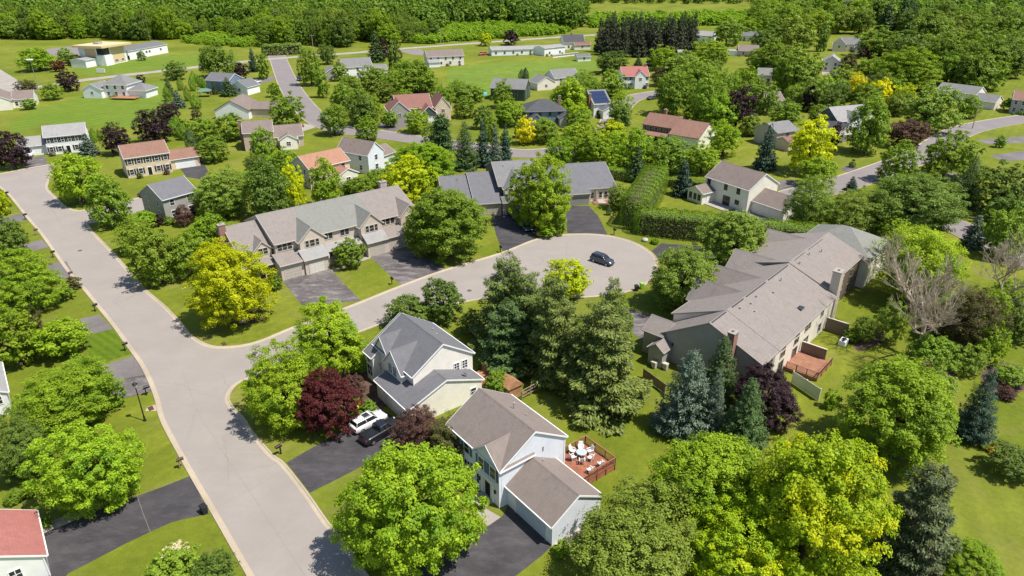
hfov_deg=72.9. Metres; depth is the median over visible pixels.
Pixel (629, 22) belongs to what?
spruce tree
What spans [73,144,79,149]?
window
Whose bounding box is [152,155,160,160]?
window
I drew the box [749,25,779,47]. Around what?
tree
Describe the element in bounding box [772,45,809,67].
tree
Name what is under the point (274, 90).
tree
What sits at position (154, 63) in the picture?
lawn
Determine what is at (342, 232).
window
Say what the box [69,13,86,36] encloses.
woodland tree
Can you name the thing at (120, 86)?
house
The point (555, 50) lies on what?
house
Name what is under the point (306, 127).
driveway
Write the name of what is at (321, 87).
tree
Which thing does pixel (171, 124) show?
arborvitae
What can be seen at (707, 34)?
house
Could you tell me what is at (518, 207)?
garage door
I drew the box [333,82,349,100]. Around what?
tree
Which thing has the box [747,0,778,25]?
tree
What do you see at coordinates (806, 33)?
tree
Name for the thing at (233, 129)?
tree
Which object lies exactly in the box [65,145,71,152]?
door
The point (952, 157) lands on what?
tree
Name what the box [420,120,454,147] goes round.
tree
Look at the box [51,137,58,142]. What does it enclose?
window
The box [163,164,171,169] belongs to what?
window
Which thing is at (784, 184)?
driveway
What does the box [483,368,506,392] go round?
bush
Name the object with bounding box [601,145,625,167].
tree
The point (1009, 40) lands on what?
tree
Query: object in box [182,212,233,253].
tree
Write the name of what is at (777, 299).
townhouse row
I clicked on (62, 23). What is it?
woodland tree
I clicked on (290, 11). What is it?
woodland tree
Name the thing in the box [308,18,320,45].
woodland tree
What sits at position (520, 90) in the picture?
house
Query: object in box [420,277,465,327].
tree
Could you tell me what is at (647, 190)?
hedge
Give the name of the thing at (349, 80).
tree
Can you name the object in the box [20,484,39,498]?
bush
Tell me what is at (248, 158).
tree
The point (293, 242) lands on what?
townhouse row
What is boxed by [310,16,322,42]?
woodland tree
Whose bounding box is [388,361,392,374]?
window
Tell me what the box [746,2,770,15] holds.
tree
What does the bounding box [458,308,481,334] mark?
tree
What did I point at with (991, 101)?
house
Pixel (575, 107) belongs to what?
tree
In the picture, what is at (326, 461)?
driveway
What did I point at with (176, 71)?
tree
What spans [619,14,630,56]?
spruce tree
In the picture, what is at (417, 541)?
maple tree
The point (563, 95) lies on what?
tree
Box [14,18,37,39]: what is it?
woodland tree
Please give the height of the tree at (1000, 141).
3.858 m
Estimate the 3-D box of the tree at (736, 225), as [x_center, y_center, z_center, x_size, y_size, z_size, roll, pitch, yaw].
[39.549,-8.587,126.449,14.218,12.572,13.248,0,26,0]
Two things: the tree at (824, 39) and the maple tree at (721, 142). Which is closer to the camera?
the maple tree at (721, 142)
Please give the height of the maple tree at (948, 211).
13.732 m
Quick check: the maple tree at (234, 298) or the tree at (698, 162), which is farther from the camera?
the tree at (698, 162)
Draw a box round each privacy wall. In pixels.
[800,341,827,359]
[824,317,849,335]
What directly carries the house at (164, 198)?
on the ground at (636, 446)
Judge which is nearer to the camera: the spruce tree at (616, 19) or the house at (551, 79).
the house at (551, 79)
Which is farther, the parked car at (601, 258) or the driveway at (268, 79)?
the driveway at (268, 79)
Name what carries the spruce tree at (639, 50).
on the ground at (636, 446)
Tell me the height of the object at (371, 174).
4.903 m
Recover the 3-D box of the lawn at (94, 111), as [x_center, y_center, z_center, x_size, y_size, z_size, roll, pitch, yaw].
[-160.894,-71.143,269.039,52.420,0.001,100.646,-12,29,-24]
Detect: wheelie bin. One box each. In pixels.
[198,502,207,514]
[634,284,638,290]
[650,360,657,368]
[662,362,668,369]
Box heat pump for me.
[838,337,848,346]
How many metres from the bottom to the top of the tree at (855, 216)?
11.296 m
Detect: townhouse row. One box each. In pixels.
[214,180,413,280]
[435,159,615,215]
[642,224,887,383]
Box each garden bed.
[43,509,94,532]
[221,306,264,325]
[341,368,386,422]
[555,521,595,545]
[848,329,886,351]
[921,361,957,377]
[980,362,1023,399]
[998,443,1023,475]
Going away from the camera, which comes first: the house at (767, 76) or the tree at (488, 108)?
the tree at (488, 108)
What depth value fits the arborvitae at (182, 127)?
217.24 m
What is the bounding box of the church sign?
[96,68,104,73]
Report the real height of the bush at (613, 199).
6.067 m
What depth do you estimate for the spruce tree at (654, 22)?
401.01 m
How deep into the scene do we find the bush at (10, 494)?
74.74 m
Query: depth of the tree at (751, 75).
276.05 m
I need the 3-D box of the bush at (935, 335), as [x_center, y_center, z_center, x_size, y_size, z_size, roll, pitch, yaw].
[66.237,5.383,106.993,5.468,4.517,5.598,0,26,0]
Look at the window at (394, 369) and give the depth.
90.58 m
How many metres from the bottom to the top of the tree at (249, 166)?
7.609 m
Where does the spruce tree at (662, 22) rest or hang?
on the ground at (636, 446)
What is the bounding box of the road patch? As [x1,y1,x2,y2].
[480,269,514,281]
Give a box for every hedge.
[261,42,302,55]
[338,176,373,194]
[608,166,633,181]
[619,163,668,230]
[632,205,831,243]
[663,176,705,187]
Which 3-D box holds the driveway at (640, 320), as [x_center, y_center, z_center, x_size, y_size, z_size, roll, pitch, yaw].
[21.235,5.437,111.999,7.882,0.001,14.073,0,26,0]
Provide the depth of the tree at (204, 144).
193.80 m
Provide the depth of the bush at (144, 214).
148.48 m
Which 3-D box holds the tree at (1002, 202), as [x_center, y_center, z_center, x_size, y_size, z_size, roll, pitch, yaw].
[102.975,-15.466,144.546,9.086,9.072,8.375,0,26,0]
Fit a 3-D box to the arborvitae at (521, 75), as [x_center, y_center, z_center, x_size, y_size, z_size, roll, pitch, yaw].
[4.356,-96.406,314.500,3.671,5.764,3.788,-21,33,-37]
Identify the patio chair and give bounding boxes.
[568,444,575,452]
[569,453,576,461]
[578,441,583,448]
[579,457,584,464]
[586,445,593,453]
[586,465,594,473]
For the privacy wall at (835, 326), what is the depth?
108.12 m
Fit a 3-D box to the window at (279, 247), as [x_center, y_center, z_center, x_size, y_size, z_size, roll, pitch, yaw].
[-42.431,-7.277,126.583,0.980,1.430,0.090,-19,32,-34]
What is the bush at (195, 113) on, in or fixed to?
on the ground at (636, 446)
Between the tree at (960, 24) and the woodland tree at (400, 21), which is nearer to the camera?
the tree at (960, 24)
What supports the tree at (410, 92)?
on the ground at (636, 446)
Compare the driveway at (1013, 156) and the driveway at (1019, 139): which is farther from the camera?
the driveway at (1019, 139)
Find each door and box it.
[24,147,44,155]
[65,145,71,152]
[147,166,152,174]
[175,158,195,168]
[284,264,302,279]
[309,259,325,273]
[370,242,385,256]
[383,391,403,420]
[389,237,403,250]
[480,205,499,214]
[484,478,490,497]
[506,204,521,214]
[515,498,546,540]
[569,195,589,205]
[706,193,710,202]
[840,134,851,141]
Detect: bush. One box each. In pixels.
[2,488,24,506]
[19,98,36,108]
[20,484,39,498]
[40,513,53,527]
[59,286,76,298]
[64,54,79,64]
[65,276,82,289]
[128,210,157,227]
[141,542,201,575]
[152,214,163,226]
[163,216,174,225]
[173,204,192,225]
[188,547,240,575]
[190,108,201,118]
[267,273,282,291]
[343,176,374,192]
[346,374,367,395]
[348,410,362,423]
[351,353,366,373]
[360,398,376,411]
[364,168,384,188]
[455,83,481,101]
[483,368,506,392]
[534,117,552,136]
[539,226,555,238]
[551,539,569,558]
[554,212,566,236]
[605,182,627,209]
[649,66,670,83]
[651,238,658,244]
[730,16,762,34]
[823,388,839,410]
[843,328,858,342]
[849,161,855,167]
[852,315,877,342]
[873,297,910,342]
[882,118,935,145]
[902,333,961,373]
[910,283,945,309]
[921,309,949,337]
[925,295,957,325]
[928,370,960,398]
[929,298,971,339]
[942,536,1006,575]
[946,284,1016,356]
[948,331,978,349]
[953,343,990,375]
[967,287,1002,314]
[973,319,1012,368]
[980,287,1013,327]
[980,438,1023,480]
[991,278,1023,306]
[993,362,1023,387]
[999,98,1011,108]
[1008,295,1023,314]
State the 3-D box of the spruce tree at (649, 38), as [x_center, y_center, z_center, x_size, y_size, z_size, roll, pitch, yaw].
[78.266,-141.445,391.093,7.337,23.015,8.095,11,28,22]
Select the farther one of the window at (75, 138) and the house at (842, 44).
the house at (842, 44)
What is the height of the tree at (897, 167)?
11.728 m
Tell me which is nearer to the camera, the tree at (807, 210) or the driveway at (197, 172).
the tree at (807, 210)
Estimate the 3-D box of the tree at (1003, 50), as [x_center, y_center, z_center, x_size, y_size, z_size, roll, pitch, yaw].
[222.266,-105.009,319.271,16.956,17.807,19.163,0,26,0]
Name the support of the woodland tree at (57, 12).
on the ground at (636, 446)
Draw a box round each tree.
[0,1,17,13]
[0,9,18,37]
[0,16,24,38]
[0,130,31,167]
[0,189,12,214]
[0,215,29,252]
[0,248,69,315]
[0,304,41,365]
[0,407,53,486]
[3,1,14,16]
[4,355,126,439]
[10,7,32,29]
[12,79,37,90]
[12,419,148,522]
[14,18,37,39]
[14,46,56,70]
[15,4,31,37]
[17,303,48,350]
[26,315,93,356]
[27,7,56,39]
[30,5,58,27]
[37,21,66,39]
[37,82,63,99]
[45,1,65,15]
[46,153,106,203]
[49,60,64,71]
[53,14,71,37]
[54,68,79,90]
[55,47,73,62]
[56,13,70,35]
[58,4,81,16]
[62,353,105,393]
[67,12,89,37]
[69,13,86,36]
[69,18,85,38]
[77,133,102,157]
[78,2,98,16]
[82,173,133,225]
[85,8,105,37]
[87,376,126,411]
[94,6,103,19]
[99,122,131,155]
[100,16,115,37]
[102,6,128,38]
[111,217,156,255]
[117,14,129,39]
[119,226,178,288]
[121,19,152,38]
[123,5,137,37]
[125,12,149,40]
[130,108,174,141]
[136,7,151,40]
[136,50,146,60]
[136,74,145,82]
[143,5,151,35]
[147,5,167,37]
[148,10,164,38]
[152,6,179,39]
[156,100,180,120]
[161,60,187,79]
[163,5,185,25]
[164,76,174,96]
[166,19,193,38]
[169,3,185,34]
[170,229,207,279]
[171,90,186,108]
[173,7,189,20]
[176,118,191,133]
[179,236,279,330]
[182,27,193,36]
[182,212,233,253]
[188,164,253,220]
[189,16,197,32]
[189,117,217,139]
[190,22,198,33]
[194,24,207,34]
[194,135,229,161]
[197,43,237,75]
[198,18,207,30]
[207,21,214,31]
[209,112,244,139]
[210,81,218,94]
[214,17,225,30]
[215,23,224,31]
[219,77,237,96]
[223,17,231,31]
[227,23,240,36]
[231,27,248,36]
[233,62,249,77]
[239,19,253,35]
[239,335,326,436]
[241,153,262,170]
[242,159,293,214]
[247,154,269,170]
[248,48,258,71]
[249,126,278,156]
[252,13,274,30]
[253,26,274,43]
[254,53,269,79]
[255,17,271,38]
[256,5,273,21]
[264,23,276,41]
[266,7,285,18]
[266,82,280,96]
[266,153,284,167]
[267,5,279,13]
[267,90,305,124]
[268,23,290,41]
[271,13,294,42]
[271,145,296,175]
[278,3,286,14]
[280,156,306,207]
[282,27,297,42]
[283,3,296,17]
[284,13,296,32]
[288,6,296,18]
[290,13,308,44]
[291,19,308,42]
[292,295,369,375]
[293,3,307,14]
[296,46,321,85]
[298,8,308,18]
[300,4,321,21]
[301,9,318,40]
[303,15,313,41]
[307,156,344,201]
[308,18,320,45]
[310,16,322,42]
[314,67,329,97]
[316,10,342,45]
[316,43,337,64]
[317,102,349,134]
[318,7,339,24]
[318,28,334,46]
[324,4,343,15]
[326,13,354,47]
[328,439,489,575]
[329,82,352,110]
[330,61,348,80]
[331,237,367,267]
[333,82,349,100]
[334,8,359,40]
[338,76,363,93]
[340,75,359,91]
[343,89,376,123]
[344,1,360,15]
[348,89,366,110]
[350,15,368,39]
[351,6,361,18]
[354,115,380,140]
[355,19,364,40]
[357,65,390,92]
[357,91,382,118]
[358,8,379,40]
[362,18,381,40]
[366,31,385,62]
[368,7,391,41]
[373,80,395,102]
[375,25,401,42]
[377,85,391,102]
[378,37,387,60]
[378,67,405,94]
[378,154,440,205]
[380,110,397,127]
[382,292,428,322]
[383,141,455,187]
[386,38,402,69]
[388,15,399,37]
[388,403,439,451]
[389,58,436,93]
[393,6,408,22]
[394,12,403,38]
[394,59,405,75]
[395,13,408,24]
[395,88,411,94]
[399,21,414,41]
[402,206,449,259]
[403,107,428,132]
[403,185,490,263]
[407,20,420,37]
[410,23,419,34]
[417,26,431,35]
[417,69,438,92]
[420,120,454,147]
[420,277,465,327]
[421,20,427,31]
[425,15,440,33]
[428,113,459,170]
[428,408,465,465]
[429,82,455,105]
[449,79,466,98]
[451,121,480,171]
[453,95,477,117]
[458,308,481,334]
[467,249,531,360]
[471,86,484,101]
[471,105,491,126]
[476,120,493,167]
[476,297,535,380]
[478,33,491,45]
[481,104,492,116]
[481,113,500,140]
[488,124,502,160]
[492,78,512,105]
[494,97,525,125]
[495,104,509,123]
[499,124,512,160]
[499,132,512,143]
[502,30,519,44]
[503,152,572,230]
[504,267,556,370]
[514,122,525,135]
[515,114,536,143]
[515,272,581,391]
[533,118,559,143]
[538,258,593,298]
[544,134,575,163]
[548,297,652,436]
[549,88,572,106]
[551,75,586,111]
[557,118,600,156]
[565,102,591,123]
[565,475,701,575]
[567,69,597,86]
[567,108,592,136]
[569,93,589,111]
[570,81,588,103]
[574,126,617,161]
[580,79,600,89]
[583,276,636,353]
[593,16,605,52]
[595,50,630,73]
[596,69,626,96]
[598,14,612,54]
[600,118,625,138]
[601,122,620,137]
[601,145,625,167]
[605,129,624,147]
[606,103,631,128]
[607,12,617,51]
[609,90,635,119]
[612,10,617,29]
[612,20,623,57]
[612,126,656,168]
[613,300,633,339]
[617,14,624,42]
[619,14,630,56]
[624,17,631,34]
[624,146,645,184]
[627,14,636,53]
[630,19,647,57]
[632,11,638,40]
[634,56,642,65]
[637,10,643,37]
[640,16,648,44]
[644,13,651,42]
[645,16,655,54]
[645,47,654,66]
[646,44,678,69]
[646,430,762,540]
[647,19,663,55]
[647,134,692,172]
[647,242,719,309]
[648,348,716,443]
[652,16,658,42]
[654,65,695,118]
[659,17,664,40]
[659,54,700,75]
[659,68,681,94]
[661,16,670,54]
[664,16,677,55]
[665,12,671,35]
[669,15,676,33]
[670,158,692,198]
[672,16,685,53]
[673,50,699,67]
[680,59,717,101]
[681,10,688,52]
[683,492,799,575]
[684,14,691,42]
[685,59,723,82]
[686,15,695,50]
[686,110,716,124]
[687,140,720,173]
[688,209,768,266]
[689,37,731,63]
[690,70,727,125]
[692,11,699,48]
[694,77,730,100]
[696,368,727,438]
[698,93,741,131]
[701,335,738,406]
[704,118,743,156]
[707,47,727,63]
[709,59,725,75]
[712,68,742,99]
[713,17,744,45]
[718,377,770,460]
[723,86,758,129]
[731,68,755,90]
[732,362,803,434]
[733,65,764,95]
[735,78,763,108]
[740,114,761,135]
[740,427,904,575]
[744,46,768,67]
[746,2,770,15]
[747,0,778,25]
[749,0,780,9]
[749,9,780,29]
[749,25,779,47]
[749,79,780,113]
[750,52,771,72]
[752,124,778,171]
[754,36,791,76]
[763,0,786,18]
[767,98,804,122]
[769,16,791,36]
[769,43,826,93]
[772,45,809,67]
[773,61,795,83]
[775,4,801,28]
[775,14,819,50]
[778,3,802,20]
[779,0,804,15]
[782,174,842,226]
[783,83,805,107]
[787,0,813,10]
[787,114,840,172]
[794,2,813,13]
[796,156,839,188]
[797,75,835,110]
[802,8,814,24]
[802,85,819,111]
[804,6,835,35]
[808,104,827,121]
[814,22,830,51]
[815,0,846,12]
[817,74,846,98]
[818,87,844,109]
[818,185,889,233]
[824,64,862,91]
[826,78,852,105]
[827,5,857,33]
[828,2,845,15]
[830,100,842,106]
[830,122,844,145]
[830,353,962,478]
[838,52,857,71]
[843,92,892,155]
[844,176,857,191]
[847,0,872,19]
[847,4,876,33]
[848,71,867,99]
[848,79,884,104]
[851,93,879,112]
[854,25,903,57]
[854,55,884,80]
[857,48,872,57]
[859,230,972,338]
[861,171,972,240]
[862,459,962,575]
[867,216,973,303]
[868,45,944,91]
[868,70,891,87]
[868,76,895,105]
[873,2,896,35]
[875,139,924,177]
[875,174,912,209]
[875,216,909,249]
[882,73,911,104]
[883,29,930,61]
[885,92,908,116]
[889,82,919,102]
[890,0,914,32]
[890,89,916,113]
[895,8,928,36]
[899,5,920,36]
[899,83,967,134]
[903,195,942,215]
[905,8,951,37]
[907,11,955,33]
[908,26,930,35]
[912,33,945,64]
[913,170,943,197]
[918,7,940,33]
[919,129,987,180]
[927,0,957,20]
[927,31,961,63]
[927,32,964,66]
[933,51,961,82]
[942,0,953,29]
[948,51,994,84]
[949,28,974,40]
[950,39,973,58]
[952,10,988,27]
[952,19,971,40]
[952,155,983,211]
[953,40,980,63]
[953,48,999,87]
[953,366,999,446]
[955,4,971,15]
[957,94,983,117]
[959,39,997,57]
[959,215,986,250]
[961,28,983,44]
[966,15,998,40]
[969,40,1014,71]
[969,159,1023,216]
[970,35,989,43]
[971,29,1023,51]
[972,226,1023,305]
[973,5,991,17]
[973,81,983,86]
[974,40,1018,78]
[974,55,1010,91]
[976,193,1023,232]
[978,9,992,20]
[980,205,1023,258]
[982,15,1005,31]
[982,34,1023,73]
[983,4,1019,20]
[990,12,1023,38]
[991,6,1023,17]
[994,44,1023,77]
[994,135,1008,147]
[996,11,1023,27]
[996,28,1021,38]
[1000,28,1023,59]
[1001,306,1023,341]
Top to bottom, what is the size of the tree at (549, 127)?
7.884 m
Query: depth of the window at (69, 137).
203.49 m
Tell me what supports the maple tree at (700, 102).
on the ground at (636, 446)
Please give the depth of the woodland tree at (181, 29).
467.35 m
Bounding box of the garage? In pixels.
[0,509,50,575]
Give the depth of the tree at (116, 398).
89.74 m
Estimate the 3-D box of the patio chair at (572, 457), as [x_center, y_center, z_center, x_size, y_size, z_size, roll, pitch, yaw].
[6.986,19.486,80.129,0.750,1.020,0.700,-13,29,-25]
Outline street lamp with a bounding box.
[132,382,146,421]
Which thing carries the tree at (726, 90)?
on the ground at (636, 446)
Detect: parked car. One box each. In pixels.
[348,410,386,433]
[358,417,398,445]
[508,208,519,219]
[519,221,532,231]
[590,251,614,265]
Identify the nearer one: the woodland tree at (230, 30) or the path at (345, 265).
the path at (345, 265)
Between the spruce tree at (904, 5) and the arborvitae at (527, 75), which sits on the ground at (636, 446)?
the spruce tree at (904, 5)
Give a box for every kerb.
[0,164,51,173]
[0,186,253,575]
[45,164,141,210]
[85,224,657,348]
[225,296,489,575]
[268,56,655,157]
[284,55,651,149]
[729,115,1017,212]
[767,123,1023,222]
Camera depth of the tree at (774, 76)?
303.18 m
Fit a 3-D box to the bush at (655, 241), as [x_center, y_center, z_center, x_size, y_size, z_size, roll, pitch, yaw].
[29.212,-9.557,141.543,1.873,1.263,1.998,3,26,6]
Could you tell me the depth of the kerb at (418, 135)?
245.94 m
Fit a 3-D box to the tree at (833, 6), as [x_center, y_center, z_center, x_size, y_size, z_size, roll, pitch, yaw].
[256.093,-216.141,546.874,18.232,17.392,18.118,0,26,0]
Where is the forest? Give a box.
[0,0,1023,30]
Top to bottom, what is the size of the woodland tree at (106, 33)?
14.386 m
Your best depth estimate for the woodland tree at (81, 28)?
463.74 m
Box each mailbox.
[142,385,148,395]
[176,456,183,468]
[275,443,281,453]
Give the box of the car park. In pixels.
[46,46,79,55]
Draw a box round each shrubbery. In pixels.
[180,30,263,46]
[407,19,571,43]
[587,8,749,27]
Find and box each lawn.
[8,80,171,132]
[70,53,233,74]
[86,329,131,361]
[447,60,599,93]
[929,437,1023,550]
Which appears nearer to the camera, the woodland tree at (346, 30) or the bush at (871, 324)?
the bush at (871, 324)
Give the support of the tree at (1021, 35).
on the ground at (636, 446)
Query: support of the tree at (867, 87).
on the ground at (636, 446)
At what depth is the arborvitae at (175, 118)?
226.09 m
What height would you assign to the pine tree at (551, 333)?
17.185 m
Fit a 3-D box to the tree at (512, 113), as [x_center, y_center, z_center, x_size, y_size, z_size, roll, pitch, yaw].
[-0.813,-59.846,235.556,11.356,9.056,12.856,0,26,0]
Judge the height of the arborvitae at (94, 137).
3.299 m
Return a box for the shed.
[574,53,590,61]
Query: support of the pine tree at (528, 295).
on the ground at (636, 446)
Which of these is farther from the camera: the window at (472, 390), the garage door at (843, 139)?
the garage door at (843, 139)
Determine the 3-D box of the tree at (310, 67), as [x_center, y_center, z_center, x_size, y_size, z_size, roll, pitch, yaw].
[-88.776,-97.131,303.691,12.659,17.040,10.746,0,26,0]
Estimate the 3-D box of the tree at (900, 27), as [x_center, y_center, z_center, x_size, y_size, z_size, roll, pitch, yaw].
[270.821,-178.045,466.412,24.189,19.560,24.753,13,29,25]
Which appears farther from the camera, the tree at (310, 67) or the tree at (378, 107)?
the tree at (310, 67)
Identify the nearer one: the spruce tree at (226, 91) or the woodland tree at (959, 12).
the spruce tree at (226, 91)
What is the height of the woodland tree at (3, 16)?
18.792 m
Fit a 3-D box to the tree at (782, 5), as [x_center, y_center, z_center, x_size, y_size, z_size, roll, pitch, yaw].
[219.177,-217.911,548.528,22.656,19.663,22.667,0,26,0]
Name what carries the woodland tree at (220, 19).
on the ground at (636, 446)
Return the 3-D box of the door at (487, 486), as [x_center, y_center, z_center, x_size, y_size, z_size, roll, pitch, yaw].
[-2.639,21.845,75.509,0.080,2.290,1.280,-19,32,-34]
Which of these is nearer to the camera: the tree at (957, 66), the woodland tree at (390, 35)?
the tree at (957, 66)
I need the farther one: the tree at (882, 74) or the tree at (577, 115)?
the tree at (882, 74)
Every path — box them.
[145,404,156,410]
[330,257,369,271]
[477,508,499,525]
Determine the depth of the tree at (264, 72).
319.10 m
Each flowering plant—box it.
[160,539,189,564]
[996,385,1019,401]
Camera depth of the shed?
373.08 m
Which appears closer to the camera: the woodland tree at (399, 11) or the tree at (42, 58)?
the tree at (42, 58)
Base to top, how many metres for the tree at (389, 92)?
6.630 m
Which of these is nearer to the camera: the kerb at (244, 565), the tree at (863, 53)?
the kerb at (244, 565)
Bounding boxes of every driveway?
[0,213,26,223]
[19,239,48,252]
[25,156,46,168]
[44,476,208,575]
[48,261,72,279]
[81,315,112,333]
[100,356,144,379]
[111,375,151,397]
[181,160,207,178]
[258,76,274,83]
[283,269,360,305]
[287,407,414,491]
[302,124,314,130]
[371,247,443,284]
[377,123,407,131]
[400,49,423,54]
[411,506,550,575]
[492,214,537,250]
[566,206,606,234]
[625,308,650,340]
[652,243,714,258]
[778,179,799,189]
[840,164,858,171]
[932,173,961,179]
[978,136,1023,143]
[991,151,1023,160]
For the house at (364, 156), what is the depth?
185.98 m
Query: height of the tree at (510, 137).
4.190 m
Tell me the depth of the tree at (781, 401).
84.79 m
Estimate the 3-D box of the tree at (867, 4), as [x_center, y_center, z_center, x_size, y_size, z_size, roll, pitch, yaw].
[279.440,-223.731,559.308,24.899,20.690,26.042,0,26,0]
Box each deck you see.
[477,363,497,388]
[564,435,615,483]
[784,351,832,381]
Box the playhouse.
[499,373,522,396]
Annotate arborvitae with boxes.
[90,132,96,142]
[96,131,102,139]
[162,86,171,100]
[166,121,178,135]
[171,114,182,128]
[174,127,182,137]
[176,77,183,90]
[176,123,187,139]
[183,85,190,100]
[183,128,197,147]
[188,74,196,90]
[189,94,201,108]
[198,76,205,87]
[201,77,206,87]
[518,69,524,78]
[523,70,528,78]
[606,206,611,215]
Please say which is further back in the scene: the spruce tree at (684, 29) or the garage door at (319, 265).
the spruce tree at (684, 29)
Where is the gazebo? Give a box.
[197,88,211,96]
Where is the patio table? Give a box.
[576,448,586,458]
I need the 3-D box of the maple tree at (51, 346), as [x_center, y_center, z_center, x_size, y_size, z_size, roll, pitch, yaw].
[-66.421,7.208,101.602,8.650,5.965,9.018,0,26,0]
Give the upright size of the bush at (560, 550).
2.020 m
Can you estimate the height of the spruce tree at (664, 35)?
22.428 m
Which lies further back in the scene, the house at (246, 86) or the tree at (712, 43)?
the tree at (712, 43)
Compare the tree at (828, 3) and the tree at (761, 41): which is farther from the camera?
the tree at (828, 3)
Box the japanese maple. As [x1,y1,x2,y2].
[294,365,364,440]
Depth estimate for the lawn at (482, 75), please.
348.09 m
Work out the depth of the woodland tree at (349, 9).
489.69 m
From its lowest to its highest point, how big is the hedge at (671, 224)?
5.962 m
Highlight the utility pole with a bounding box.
[972,104,982,128]
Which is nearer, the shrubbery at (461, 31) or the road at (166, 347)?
the road at (166, 347)
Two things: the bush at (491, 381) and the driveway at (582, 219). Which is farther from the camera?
the driveway at (582, 219)
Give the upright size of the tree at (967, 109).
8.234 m
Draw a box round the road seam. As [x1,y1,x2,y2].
[181,371,304,574]
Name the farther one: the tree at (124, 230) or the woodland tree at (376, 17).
the woodland tree at (376, 17)
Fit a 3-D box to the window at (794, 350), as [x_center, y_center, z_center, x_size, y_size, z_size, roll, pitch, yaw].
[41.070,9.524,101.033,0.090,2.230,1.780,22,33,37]
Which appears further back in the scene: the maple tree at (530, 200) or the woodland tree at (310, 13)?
the woodland tree at (310, 13)
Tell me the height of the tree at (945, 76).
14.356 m
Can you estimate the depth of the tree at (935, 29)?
407.89 m
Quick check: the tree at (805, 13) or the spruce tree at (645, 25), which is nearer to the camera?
the spruce tree at (645, 25)
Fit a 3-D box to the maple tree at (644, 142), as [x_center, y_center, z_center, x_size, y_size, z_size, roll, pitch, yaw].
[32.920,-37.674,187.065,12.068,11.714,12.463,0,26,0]
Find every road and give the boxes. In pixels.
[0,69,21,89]
[0,165,654,575]
[5,34,596,90]
[269,55,660,156]
[727,115,1023,221]
[926,214,1023,264]
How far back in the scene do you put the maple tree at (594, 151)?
187.80 m
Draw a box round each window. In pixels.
[7,567,23,575]
[44,138,51,143]
[47,147,55,152]
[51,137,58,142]
[56,146,63,151]
[58,137,65,141]
[66,136,72,140]
[73,135,79,140]
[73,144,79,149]
[96,48,109,54]
[125,159,133,164]
[127,169,135,175]
[134,158,142,163]
[137,168,144,173]
[143,156,151,162]
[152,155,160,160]
[154,165,162,171]
[161,154,168,159]
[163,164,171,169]
[169,199,174,205]
[263,247,268,254]
[276,244,282,251]
[282,243,287,250]
[287,242,292,249]
[305,240,309,247]
[309,239,315,246]
[315,238,319,245]
[328,232,332,238]
[340,229,344,235]
[367,362,372,377]
[369,224,374,231]
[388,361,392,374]
[390,217,394,223]
[392,365,396,377]
[454,362,459,368]
[461,440,471,456]
[462,358,467,368]
[462,456,472,475]
[470,386,476,395]
[476,453,485,472]
[476,471,479,484]
[487,463,497,483]
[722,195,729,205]
[777,358,783,370]
[779,348,785,359]
[791,344,797,357]
[793,335,799,346]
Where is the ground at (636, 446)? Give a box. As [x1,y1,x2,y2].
[0,0,1023,575]
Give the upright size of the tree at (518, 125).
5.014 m
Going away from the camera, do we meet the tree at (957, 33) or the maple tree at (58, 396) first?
the maple tree at (58, 396)
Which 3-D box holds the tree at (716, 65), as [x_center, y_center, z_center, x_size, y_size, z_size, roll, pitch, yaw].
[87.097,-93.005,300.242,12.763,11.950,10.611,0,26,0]
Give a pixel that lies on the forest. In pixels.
(570, 13)
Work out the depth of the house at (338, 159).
175.37 m
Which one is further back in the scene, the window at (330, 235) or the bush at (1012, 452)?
the window at (330, 235)
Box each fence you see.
[521,380,541,399]
[643,368,665,392]
[791,371,821,400]
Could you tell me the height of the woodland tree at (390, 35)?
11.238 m
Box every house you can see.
[0,89,38,110]
[0,362,10,413]
[17,122,89,155]
[81,74,157,98]
[118,139,200,178]
[139,175,198,219]
[205,72,259,94]
[213,94,282,118]
[237,119,303,150]
[290,147,357,189]
[324,57,387,79]
[337,136,395,173]
[362,312,484,421]
[384,91,451,123]
[423,49,463,67]
[445,388,604,545]
[488,45,540,55]
[490,78,530,100]
[521,95,570,126]
[529,68,577,90]
[535,44,577,57]
[559,32,590,49]
[585,89,612,118]
[617,63,649,88]
[641,108,716,150]
[686,161,801,221]
[697,31,716,43]
[727,44,758,56]
[741,31,759,40]
[753,120,799,151]
[756,68,772,83]
[760,91,784,109]
[816,104,872,141]
[821,53,839,71]
[832,37,862,52]
[938,82,1003,109]
[1008,90,1023,114]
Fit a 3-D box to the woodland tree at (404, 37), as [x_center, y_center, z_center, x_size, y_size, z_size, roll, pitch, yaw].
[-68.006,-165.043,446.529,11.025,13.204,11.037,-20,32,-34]
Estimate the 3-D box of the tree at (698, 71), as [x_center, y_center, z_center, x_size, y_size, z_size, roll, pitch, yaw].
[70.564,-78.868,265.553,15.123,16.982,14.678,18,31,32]
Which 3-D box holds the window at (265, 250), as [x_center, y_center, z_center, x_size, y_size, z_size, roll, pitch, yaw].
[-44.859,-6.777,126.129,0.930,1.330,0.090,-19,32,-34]
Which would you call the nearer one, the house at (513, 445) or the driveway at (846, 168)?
the house at (513, 445)
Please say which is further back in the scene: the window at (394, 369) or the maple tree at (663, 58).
the maple tree at (663, 58)
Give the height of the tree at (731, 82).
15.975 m
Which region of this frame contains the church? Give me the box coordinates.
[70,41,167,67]

